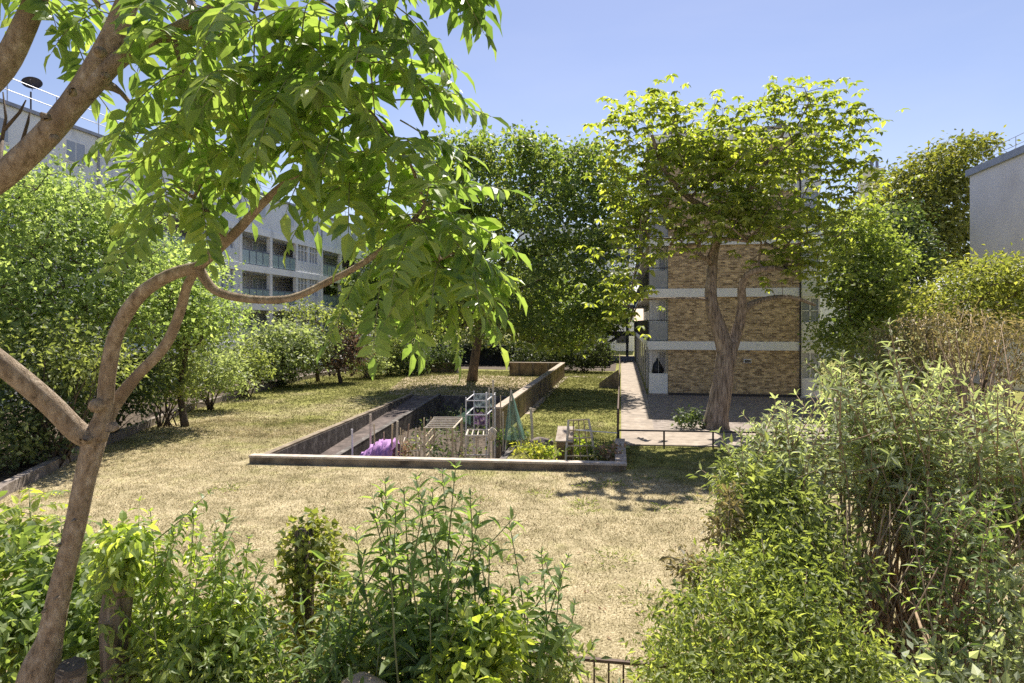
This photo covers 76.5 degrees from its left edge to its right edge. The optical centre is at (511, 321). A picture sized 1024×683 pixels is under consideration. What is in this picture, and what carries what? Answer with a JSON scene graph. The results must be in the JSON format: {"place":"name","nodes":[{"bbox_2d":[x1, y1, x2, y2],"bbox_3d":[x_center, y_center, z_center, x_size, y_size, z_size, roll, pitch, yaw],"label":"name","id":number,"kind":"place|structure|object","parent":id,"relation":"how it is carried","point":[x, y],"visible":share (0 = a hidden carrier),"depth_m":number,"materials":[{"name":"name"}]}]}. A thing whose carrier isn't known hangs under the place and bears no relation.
{"place":"outdoors","nodes":[
{"label":"outdoors","id":0,"kind":"place"},
{"bbox_2d":[320,395,431,454],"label":"ramp floor","id":1,"kind":"structure","parent":0,"point":[400,409],"depth_m":27.67,"materials":[{"name":"concrete"}]},
{"bbox_2d":[393,413,491,458],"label":"sunken soil","id":2,"kind":"structure","parent":0,"point":[482,442],"depth_m":26.11,"materials":[{"name":"soil"}]},
{"bbox_2d":[262,394,413,454],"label":"retaining wall","id":3,"kind":"structure","parent":2,"relation":"on","point":[321,441],"depth_m":23.24,"materials":[{"name":"concrete"}]},
{"bbox_2d":[359,438,401,456],"bbox_3d":[-3.827,4.061,18.738,0.894,1.398,1.776,0,0,10],"label":"fleece cover","id":4,"kind":"object","parent":2,"relation":"on","point":[381,447],"visible":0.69,"depth_m":18.53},
{"bbox_2d":[334,394,440,455],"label":"retaining wall","id":5,"kind":"structure","parent":2,"relation":"on","point":[412,416],"depth_m":27.89,"materials":[{"name":"concrete"}]},
{"bbox_2d":[402,427,420,456],"bbox_3d":[-2.913,3.882,19.000,0.513,1.755,0.880,0,0,-5],"label":"cane frame","id":6,"kind":"object","parent":2,"relation":"on","point":[404,438],"visible":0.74,"depth_m":18.60,"materials":[{"name":"brown wood"}]},
{"bbox_2d":[426,441,450,457],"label":"vegetable plant","id":7,"kind":"object","parent":2,"relation":"on","point":[436,449],"visible":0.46,"depth_m":19.17,"materials":[{"name":"green plant"}]},
{"bbox_2d":[423,417,462,457],"bbox_3d":[-2.044,3.879,19.600,0.950,1.761,2.084,0,0,1],"label":"slatted frame","id":8,"kind":"object","parent":2,"relation":"on","point":[442,421],"visible":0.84,"depth_m":19.30,"materials":[{"name":"grey wood"}]},
{"bbox_2d":[438,421,480,454],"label":"vegetable plant","id":9,"kind":"object","parent":2,"relation":"on","point":[455,440],"visible":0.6,"depth_m":23.38,"materials":[{"name":"green plant"}]},
{"bbox_2d":[441,395,507,414],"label":"retaining wall","id":10,"kind":"structure","parent":2,"relation":"on","point":[456,402],"depth_m":33.70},
{"bbox_2d":[465,429,489,458],"bbox_3d":[-0.982,3.977,18.875,0.707,1.565,1.114,0,0,-1],"label":"pole table","id":11,"kind":"object","parent":2,"relation":"on","point":[467,435],"visible":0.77,"depth_m":18.38,"materials":[{"name":"grey wood"}]},
{"bbox_2d":[456,391,500,458],"bbox_3d":[-0.962,3.440,20.627,1.365,2.641,2.144,0,0,-14],"label":"netted frame","id":12,"kind":"object","parent":2,"relation":"on","point":[480,418],"visible":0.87,"depth_m":20.53,"materials":[{"name":"white plastic"}]},
{"bbox_2d":[499,435,517,458],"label":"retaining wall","id":13,"kind":"structure","parent":2,"relation":"on","point":[506,454],"depth_m":19.53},
{"bbox_2d":[386,375,537,396],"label":"earth","id":14,"kind":"structure","parent":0,"point":[450,380],"depth_m":38.86,"materials":[{"name":"soil"}]},
{"bbox_2d":[0,328,1023,682],"bbox_3d":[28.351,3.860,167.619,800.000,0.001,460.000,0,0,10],"label":"ground","id":15,"kind":"structure","parent":0,"point":[606,632],"depth_m":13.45,"materials":[{"name":"plant"}]},
{"bbox_2d":[0,369,334,481],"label":"planting bed","id":16,"kind":"object","parent":15,"relation":"on","point":[4,475],"visible":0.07,"depth_m":24.84,"materials":[{"name":"soil"}]},
{"bbox_2d":[0,386,58,473],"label":"shrub","id":17,"kind":"object","parent":16,"relation":"on","point":[7,436],"visible":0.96,"depth_m":16.32,"materials":[{"name":"green plant"}]},
{"bbox_2d":[0,328,96,468],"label":"shrub","id":18,"kind":"object","parent":16,"relation":"on","point":[18,408],"visible":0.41,"depth_m":17.12,"materials":[{"name":"green plant"}]},
{"bbox_2d":[0,311,148,467],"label":"shrub","id":19,"kind":"object","parent":16,"relation":"on","point":[64,363],"visible":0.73,"depth_m":17.23,"materials":[{"name":"green plant"}]},
{"bbox_2d":[0,133,225,443],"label":"sycamore tree","id":20,"kind":"object","parent":16,"relation":"on","point":[18,292],"visible":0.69,"depth_m":19.52,"materials":[{"name":"green plant"}]},
{"bbox_2d":[53,332,178,438],"bbox_3d":[-13.222,2.056,21.279,4.542,3.603,3.357,0,0,10],"label":"shrub","id":21,"kind":"object","parent":16,"relation":"on","point":[142,395],"visible":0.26,"depth_m":21.20,"materials":[{"name":"green plant"}]},
{"bbox_2d":[252,363,299,386],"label":"shrub","id":22,"kind":"object","parent":16,"relation":"on","point":[278,381],"visible":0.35,"depth_m":38.32,"materials":[{"name":"green plant"}]},
{"bbox_2d":[118,340,224,426],"bbox_3d":[-12.585,2.062,24.002,3.989,3.588,2.831,0,0,10],"label":"shrub","id":23,"kind":"object","parent":15,"relation":"on","point":[186,396],"visible":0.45,"depth_m":23.86,"materials":[{"name":"green plant"}]},
{"bbox_2d":[0,366,354,500],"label":"kerb","id":24,"kind":"structure","parent":15,"relation":"on","point":[11,485],"depth_m":18.80,"materials":[{"name":"concrete"}]},
{"bbox_2d":[101,228,271,426],"bbox_3d":[-11.987,0.189,24.019,5.818,7.419,6.436,0,0,10],"label":"sycamore tree","id":25,"kind":"object","parent":15,"relation":"on","point":[198,334],"visible":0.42,"depth_m":23.68,"materials":[{"name":"green plant"}]},
{"bbox_2d":[0,79,408,409],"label":"long apartment block","id":26,"kind":"structure","parent":15,"relation":"on","point":[267,273],"depth_m":47.06,"materials":[{"name":"white paint"}]},
{"bbox_2d":[21,77,42,108],"bbox_3d":[-21.545,-10.182,29.159,0.657,1.714,0.537,0,0,10],"label":"satellite dish","id":27,"kind":"object","parent":26,"relation":"on","point":[35,82],"visible":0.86,"depth_m":29.30,"materials":[{"name":"metal"}]},
{"bbox_2d":[159,339,263,409],"bbox_3d":[-13.152,2.239,28.482,4.664,3.244,3.096,0,0,10],"label":"shrub","id":28,"kind":"object","parent":15,"relation":"on","point":[229,374],"visible":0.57,"depth_m":28.27,"materials":[{"name":"green plant"}]},
{"bbox_2d":[213,333,284,396],"bbox_3d":[-13.728,2.188,33.519,3.584,3.335,2.950,0,0,10],"label":"shrub","id":29,"kind":"object","parent":15,"relation":"on","point":[258,368],"visible":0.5,"depth_m":33.38,"materials":[{"name":"green plant"}]},
{"bbox_2d":[225,315,346,385],"bbox_3d":[-13.476,1.726,38.539,6.538,4.286,6.536,0,0,10],"label":"dogwood tree","id":30,"kind":"object","parent":15,"relation":"on","point":[290,352],"visible":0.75,"depth_m":37.96,"materials":[{"name":"green plant"}]},
{"bbox_2d":[265,295,379,381],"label":"dogwood tree","id":31,"kind":"object","parent":15,"relation":"on","point":[321,314],"visible":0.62,"depth_m":41.92,"materials":[{"name":"green plant"}]},
{"bbox_2d":[314,323,383,382],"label":"shrub","id":32,"kind":"object","parent":15,"relation":"on","point":[350,355],"visible":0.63,"depth_m":40.75,"materials":[{"name":"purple plant"}]},
{"bbox_2d":[343,338,398,377],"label":"shrub","id":33,"kind":"object","parent":15,"relation":"on","point":[381,363],"visible":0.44,"depth_m":44.25,"materials":[{"name":"green plant"}]},
{"bbox_2d":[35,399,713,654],"bbox_3d":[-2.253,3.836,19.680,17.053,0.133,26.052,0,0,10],"label":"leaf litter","id":34,"kind":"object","parent":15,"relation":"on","point":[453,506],"visible":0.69,"depth_m":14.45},
{"bbox_2d":[370,323,408,374],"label":"shrub","id":35,"kind":"object","parent":15,"relation":"on","point":[390,369],"visible":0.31,"depth_m":46.69,"materials":[{"name":"green plant"}]},
{"bbox_2d":[323,229,462,362],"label":"background tree","id":36,"kind":"object","parent":15,"relation":"on","point":[350,276],"visible":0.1,"depth_m":59.98,"materials":[{"name":"green plant"}]},
{"bbox_2d":[381,337,435,374],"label":"shrub","id":37,"kind":"object","parent":15,"relation":"on","point":[415,370],"visible":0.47,"depth_m":47.19,"materials":[{"name":"green plant"}]},
{"bbox_2d":[405,362,456,372],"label":"wall","id":38,"kind":"structure","parent":15,"relation":"on","point":[436,369],"depth_m":49.74,"materials":[{"name":"concrete"}]},
{"bbox_2d":[249,453,626,471],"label":"wall","id":39,"kind":"structure","parent":15,"relation":"on","point":[465,463],"depth_m":17.20,"materials":[{"name":"concrete"}]},
{"bbox_2d":[416,331,466,372],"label":"shrub","id":40,"kind":"object","parent":15,"relation":"on","point":[443,354],"visible":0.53,"depth_m":49.61,"materials":[{"name":"green plant"}]},
{"bbox_2d":[213,470,714,609],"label":"weed tufts","id":41,"kind":"object","parent":15,"relation":"on","point":[508,558],"visible":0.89,"depth_m":13.69,"materials":[{"name":"green plant"}]},
{"bbox_2d":[327,361,616,370],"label":"back bed","id":42,"kind":"object","parent":15,"relation":"on","point":[599,368],"visible":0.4,"depth_m":54.97,"materials":[{"name":"soil"}]},
{"bbox_2d":[444,325,508,358],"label":"shrub","id":43,"kind":"object","parent":42,"relation":"on","point":[470,343],"visible":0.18,"depth_m":58.03,"materials":[{"name":"green plant"}]},
{"bbox_2d":[400,344,610,366],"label":"screened fence","id":44,"kind":"object","parent":42,"relation":"on","point":[487,360],"visible":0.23,"depth_m":57.71,"materials":[{"name":"metal"}]},
{"bbox_2d":[480,332,532,363],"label":"shrub","id":45,"kind":"object","parent":42,"relation":"on","point":[494,351],"visible":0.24,"depth_m":57.43,"materials":[{"name":"green plant"}]},
{"bbox_2d":[506,336,580,367],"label":"shrub","id":46,"kind":"object","parent":42,"relation":"on","point":[542,357],"visible":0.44,"depth_m":51.30,"materials":[{"name":"green plant"}]},
{"bbox_2d":[545,286,634,345],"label":"background tree","id":47,"kind":"object","parent":42,"relation":"on","point":[615,328],"visible":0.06,"depth_m":64.51,"materials":[{"name":"green plant"}]},
{"bbox_2d":[493,428,527,450],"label":"vegetable plant","id":48,"kind":"object","parent":15,"relation":"on","point":[501,439],"visible":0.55,"depth_m":20.16,"materials":[{"name":"green plant"}]},
{"bbox_2d":[504,390,524,451],"bbox_3d":[0.088,2.944,19.807,0.646,1.847,1.141,0,0,0],"label":"netting tent","id":49,"kind":"object","parent":15,"relation":"on","point":[514,429],"visible":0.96,"depth_m":19.39,"materials":[{"name":"green fabric"}]},
{"bbox_2d":[461,243,587,338],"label":"background tree","id":50,"kind":"object","parent":15,"relation":"on","point":[561,274],"visible":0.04,"depth_m":75.74,"materials":[{"name":"green plant"}]},
{"bbox_2d":[409,120,647,381],"bbox_3d":[0.145,-4.231,39.114,16.350,16.633,10.329,0,0,27],"label":"lawn tree","id":51,"kind":"object","parent":15,"relation":"on","point":[566,189],"visible":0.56,"depth_m":37.51,"materials":[{"name":"green plant"}]},
{"bbox_2d":[496,362,564,458],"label":"garden wall","id":52,"kind":"structure","parent":15,"relation":"on","point":[532,393],"depth_m":33.13,"materials":[{"name":"concrete"}]},
{"bbox_2d":[509,439,553,459],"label":"leafy plant","id":53,"kind":"object","parent":15,"relation":"on","point":[540,451],"visible":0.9,"depth_m":17.79,"materials":[{"name":"yellow plant"}]},
{"bbox_2d":[528,437,553,450],"bbox_3d":[0.838,3.640,19.198,0.780,0.480,0.538,0,0,10],"label":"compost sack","id":54,"kind":"object","parent":15,"relation":"on","point":[544,440],"visible":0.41,"depth_m":19.07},
{"bbox_2d":[527,438,562,459],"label":"leafy plant","id":55,"kind":"object","parent":15,"relation":"on","point":[558,453],"visible":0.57,"depth_m":17.88,"materials":[{"name":"green plant"}]},
{"bbox_2d":[555,426,574,459],"bbox_3d":[1.521,3.449,18.610,0.485,0.822,0.760,0,0,10],"label":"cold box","id":56,"kind":"object","parent":15,"relation":"on","point":[560,441],"visible":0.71,"depth_m":18.30,"materials":[{"name":"white wood"}]},
{"bbox_2d":[525,376,605,413],"bbox_3d":[3.994,3.853,36.596,3.730,0.002,19.500,0,0,10],"label":"gravel strip","id":57,"kind":"object","parent":15,"relation":"on","point":[534,406],"visible":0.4,"depth_m":31.91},
{"bbox_2d":[563,432,592,459],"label":"vegetable plant","id":58,"kind":"object","parent":15,"relation":"on","point":[577,451],"visible":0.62,"depth_m":18.40,"materials":[{"name":"green plant"}]},
{"bbox_2d":[554,325,620,371],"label":"shrub","id":59,"kind":"object","parent":15,"relation":"on","point":[587,360],"visible":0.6,"depth_m":50.02,"materials":[{"name":"green plant"}]},
{"bbox_2d":[564,419,616,460],"bbox_3d":[2.215,3.311,18.393,1.520,1.126,0.750,0,0,0],"label":"trellis","id":60,"kind":"object","parent":15,"relation":"on","point":[579,437],"visible":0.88,"depth_m":18.28,"materials":[{"name":"grey wood"}]},
{"bbox_2d":[581,437,629,460],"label":"vegetable plant","id":61,"kind":"object","parent":15,"relation":"on","point":[589,448],"visible":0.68,"depth_m":18.18,"materials":[{"name":"green plant"}]},
{"bbox_2d":[581,245,634,360],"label":"building","id":62,"kind":"structure","parent":15,"relation":"on","point":[627,357],"depth_m":68.31,"materials":[{"name":"white concrete"}]},
{"bbox_2d":[599,369,618,387],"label":"wing wall","id":63,"kind":"structure","parent":15,"relation":"on","point":[611,380],"depth_m":37.79,"materials":[{"name":"concrete"}]},
{"bbox_2d":[595,440,626,460],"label":"vegetable plant","id":64,"kind":"object","parent":15,"relation":"on","point":[608,454],"visible":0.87,"depth_m":17.91,"materials":[{"name":"green plant"}]},
{"bbox_2d":[617,354,619,437],"bbox_3d":[6.600,3.382,39.908,0.094,0.997,39.162,0,0,9],"label":"handrail","id":65,"kind":"object","parent":15,"relation":"on","point":[618,404],"visible":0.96,"depth_m":24.51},
{"bbox_2d":[615,438,626,469],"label":"wall","id":66,"kind":"structure","parent":15,"relation":"on","point":[618,456],"depth_m":17.99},
{"bbox_2d":[670,404,705,428],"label":"dark shrub","id":67,"kind":"object","parent":15,"relation":"on","point":[682,420],"visible":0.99,"depth_m":23.42,"materials":[{"name":"green plant"}]},
{"bbox_2d":[658,476,757,681],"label":"dry plant","id":68,"kind":"object","parent":15,"relation":"on","point":[735,522],"visible":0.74,"depth_m":6.56,"materials":[{"name":"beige plant"}]},
{"bbox_2d":[634,103,822,397],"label":"apartment block","id":69,"kind":"structure","parent":15,"relation":"on","point":[679,344],"depth_m":33.61,"materials":[{"name":"brick"}]},
{"bbox_2d":[618,429,855,447],"bbox_3d":[6.854,3.607,19.834,7.172,0.546,0.062,0,0,6],"label":"handrail","id":70,"kind":"object","parent":15,"relation":"on","point":[664,431],"visible":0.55,"depth_m":19.98,"materials":[{"name":"metal"}]},
{"bbox_2d":[575,73,924,430],"bbox_3d":[8.423,-2.637,23.501,13.325,13.035,7.395,0,0,-25],"label":"broadleaf tree","id":71,"kind":"object","parent":15,"relation":"on","point":[724,160],"visible":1,"depth_m":22.68,"materials":[{"name":"green plant"}]},
{"bbox_2d":[621,360,936,450],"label":"walkway","id":72,"kind":"structure","parent":15,"relation":"on","point":[635,412],"depth_m":22.89,"materials":[{"name":"concrete"}]},
{"bbox_2d":[820,202,865,363],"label":"background tree","id":73,"kind":"object","parent":15,"relation":"on","point":[838,256],"depth_m":60.05,"materials":[{"name":"green plant"}]},
{"bbox_2d":[797,194,937,401],"bbox_3d":[15.442,-0.906,28.800,5.959,9.591,7.427,0,0,10],"label":"ash tree","id":74,"kind":"object","parent":15,"relation":"on","point":[871,271],"visible":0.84,"depth_m":27.90,"materials":[{"name":"green plant"}]},
{"bbox_2d":[856,157,884,202],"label":"chimney stack","id":75,"kind":"object","parent":15,"relation":"on","point":[869,175],"visible":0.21,"depth_m":95.22,"materials":[{"name":"grey concrete"}]},
{"bbox_2d":[792,311,961,429],"bbox_3d":[11.294,1.754,19.956,4.604,4.255,5.490,0,0,10],"label":"mixed shrub","id":76,"kind":"object","parent":15,"relation":"on","point":[866,365],"visible":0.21,"depth_m":20.15,"materials":[{"name":"green plant"}]},
{"bbox_2d":[826,193,960,377],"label":"broadleaf tree","id":77,"kind":"object","parent":15,"relation":"on","point":[914,233],"visible":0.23,"depth_m":42.40,"materials":[{"name":"green plant"}]},
{"bbox_2d":[844,124,1020,363],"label":"broadleaf tree","id":78,"kind":"object","parent":15,"relation":"on","point":[947,183],"visible":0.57,"depth_m":49.64,"materials":[{"name":"green plant"}]},
{"bbox_2d":[855,297,1023,478],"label":"dry shrub","id":79,"kind":"object","parent":15,"relation":"on","point":[972,338],"visible":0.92,"depth_m":17.14,"materials":[{"name":"brown plant"}]},
{"bbox_2d":[878,238,1023,432],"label":"laburnum tree","id":80,"kind":"object","parent":15,"relation":"on","point":[1002,283],"visible":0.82,"depth_m":20.42,"materials":[{"name":"yellow plant"}]},
{"bbox_2d":[0,0,1023,328],"label":"sky","id":81,"kind":"structure","parent":0,"point":[956,64],"materials":[{"name":"blue"}]},
{"bbox_2d":[518,223,633,350],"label":"pale building","id":82,"kind":"structure","parent":0,"point":[619,344],"depth_m":86.91,"materials":[{"name":"white paint"}]},
{"bbox_2d":[647,395,939,433],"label":"paving","id":83,"kind":"structure","parent":0,"point":[662,407],"depth_m":28.78,"materials":[{"name":"concrete"}]},
{"bbox_2d":[820,195,894,357],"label":"terrace house","id":84,"kind":"structure","parent":0,"point":[826,311],"depth_m":70.40,"materials":[{"name":"stone"}]},
{"bbox_2d":[965,133,1023,390],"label":"rendered building","id":85,"kind":"structure","parent":0,"point":[996,203],"depth_m":38.41,"materials":[{"name":"paint"}]},
{"label":"border bed","id":86,"kind":"structure","parent":0,"visible":0},
{"bbox_2d":[0,488,70,578],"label":"sapling","id":87,"kind":"object","parent":86,"relation":"on","point":[10,512],"visible":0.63,"depth_m":6.60,"materials":[{"name":"green plant"}]},
{"bbox_2d":[15,515,101,576],"bbox_3d":[-4.277,2.862,6.139,0.851,1.998,0.950,0,0,10],"label":"sapling","id":88,"kind":"object","parent":86,"relation":"on","point":[55,540],"visible":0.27,"depth_m":6.15,"materials":[{"name":"green plant"}]},
{"bbox_2d":[0,491,173,682],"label":"nettle patch","id":89,"kind":"object","parent":86,"relation":"on","point":[21,607],"visible":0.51,"depth_m":5.45,"materials":[{"name":"green plant"}]},
{"bbox_2d":[81,510,161,682],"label":"ivy-covered stump","id":90,"kind":"object","parent":86,"relation":"on","point":[117,553],"visible":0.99,"depth_m":4.87,"materials":[{"name":"green plant"}]},
{"bbox_2d":[82,489,295,682],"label":"leafy shrub","id":91,"kind":"object","parent":86,"relation":"on","point":[159,582],"visible":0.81,"depth_m":4.93,"materials":[{"name":"green plant"}]},
{"bbox_2d":[87,581,307,682],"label":"leafy shrub","id":92,"kind":"object","parent":86,"relation":"on","point":[146,675],"visible":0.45,"depth_m":4.78,"materials":[{"name":"green plant"}]},
{"bbox_2d":[0,0,535,682],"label":"compound leaf tree","id":93,"kind":"object","parent":86,"relation":"on","point":[252,110],"visible":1,"depth_m":3.43,"materials":[{"name":"green plant"}]},
{"bbox_2d":[263,507,372,682],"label":"ivy post","id":94,"kind":"object","parent":86,"relation":"on","point":[300,570],"visible":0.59,"depth_m":5.81,"materials":[{"name":"green plant"}]},
{"bbox_2d":[250,565,394,682],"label":"buddleia shrub","id":95,"kind":"object","parent":86,"relation":"on","point":[315,662],"visible":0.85,"depth_m":4.81,"materials":[{"name":"green plant"}]},
{"bbox_2d":[310,460,524,682],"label":"buddleia shrub","id":96,"kind":"object","parent":86,"relation":"on","point":[401,628],"visible":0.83,"depth_m":4.93,"materials":[{"name":"green plant"}]},
{"bbox_2d":[284,568,610,682],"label":"shrub","id":97,"kind":"object","parent":86,"relation":"on","point":[563,670],"visible":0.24,"depth_m":4.99,"materials":[{"name":"green plant"}]},
{"bbox_2d":[411,588,550,682],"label":"yellow shrub","id":98,"kind":"object","parent":86,"relation":"on","point":[484,663],"visible":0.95,"depth_m":4.51,"materials":[{"name":"green plant"}]},
{"bbox_2d":[490,516,600,682],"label":"buddleia shrub","id":99,"kind":"object","parent":86,"relation":"on","point":[537,670],"visible":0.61,"depth_m":5.03,"materials":[{"name":"green plant"}]},
{"bbox_2d":[361,641,776,682],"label":"metal railing","id":100,"kind":"object","parent":86,"relation":"on","point":[611,661],"visible":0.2,"depth_m":5.47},
{"bbox_2d":[609,507,934,682],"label":"jasmine shrub","id":101,"kind":"object","parent":86,"relation":"on","point":[759,611],"visible":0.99,"depth_m":5.40,"materials":[{"name":"green plant"}]},
{"bbox_2d":[686,430,895,671],"bbox_3d":[2.860,2.529,6.912,1.896,2.673,1.868,0,0,10],"label":"leafy shrub","id":102,"kind":"object","parent":86,"relation":"on","point":[768,496],"visible":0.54,"depth_m":6.66,"materials":[{"name":"green plant"}]},
{"bbox_2d":[695,393,888,677],"bbox_3d":[3.221,2.364,7.706,1.994,3.011,1.880,0,0,-7],"label":"buddleia shrub","id":103,"kind":"object","parent":86,"relation":"on","point":[792,451],"visible":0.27,"depth_m":7.40,"materials":[{"name":"green plant"}]},
{"bbox_2d":[761,459,1023,681],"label":"bare shrub","id":104,"kind":"object","parent":86,"relation":"on","point":[907,615],"visible":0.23,"depth_m":6.78,"materials":[{"name":"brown plant"}]},
{"bbox_2d":[790,317,1017,674],"bbox_3d":[4.515,1.908,7.636,2.576,3.927,2.759,0,0,10],"label":"buddleia shrub","id":105,"kind":"object","parent":86,"relation":"on","point":[898,460],"visible":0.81,"depth_m":7.46,"materials":[{"name":"green plant"}]},
{"bbox_2d":[845,474,1023,681],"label":"buddleia shrub","id":106,"kind":"object","parent":86,"relation":"on","point":[940,588],"visible":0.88,"depth_m":6.11,"materials":[{"name":"green plant"}]},
{"bbox_2d":[851,540,1023,682],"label":"shrub","id":107,"kind":"object","parent":86,"relation":"on","point":[974,671],"visible":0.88,"depth_m":5.55,"materials":[{"name":"green plant"}]},
{"bbox_2d":[886,374,1023,682],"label":"buddleia shrub","id":108,"kind":"object","parent":86,"relation":"on","point":[1012,480],"visible":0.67,"depth_m":6.93,"materials":[{"name":"green plant"}]},
{"bbox_3d":[-0.981,3.284,4.541,1.100,1.152,0.450,0,0,10],"label":"low wall","id":109,"kind":"object","parent":86,"relation":"on","visible":0},
{"bbox_2d":[341,672,386,682],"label":"garden stone","id":110,"kind":"object","parent":109,"relation":"on","point":[368,677],"visible":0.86,"depth_m":4.50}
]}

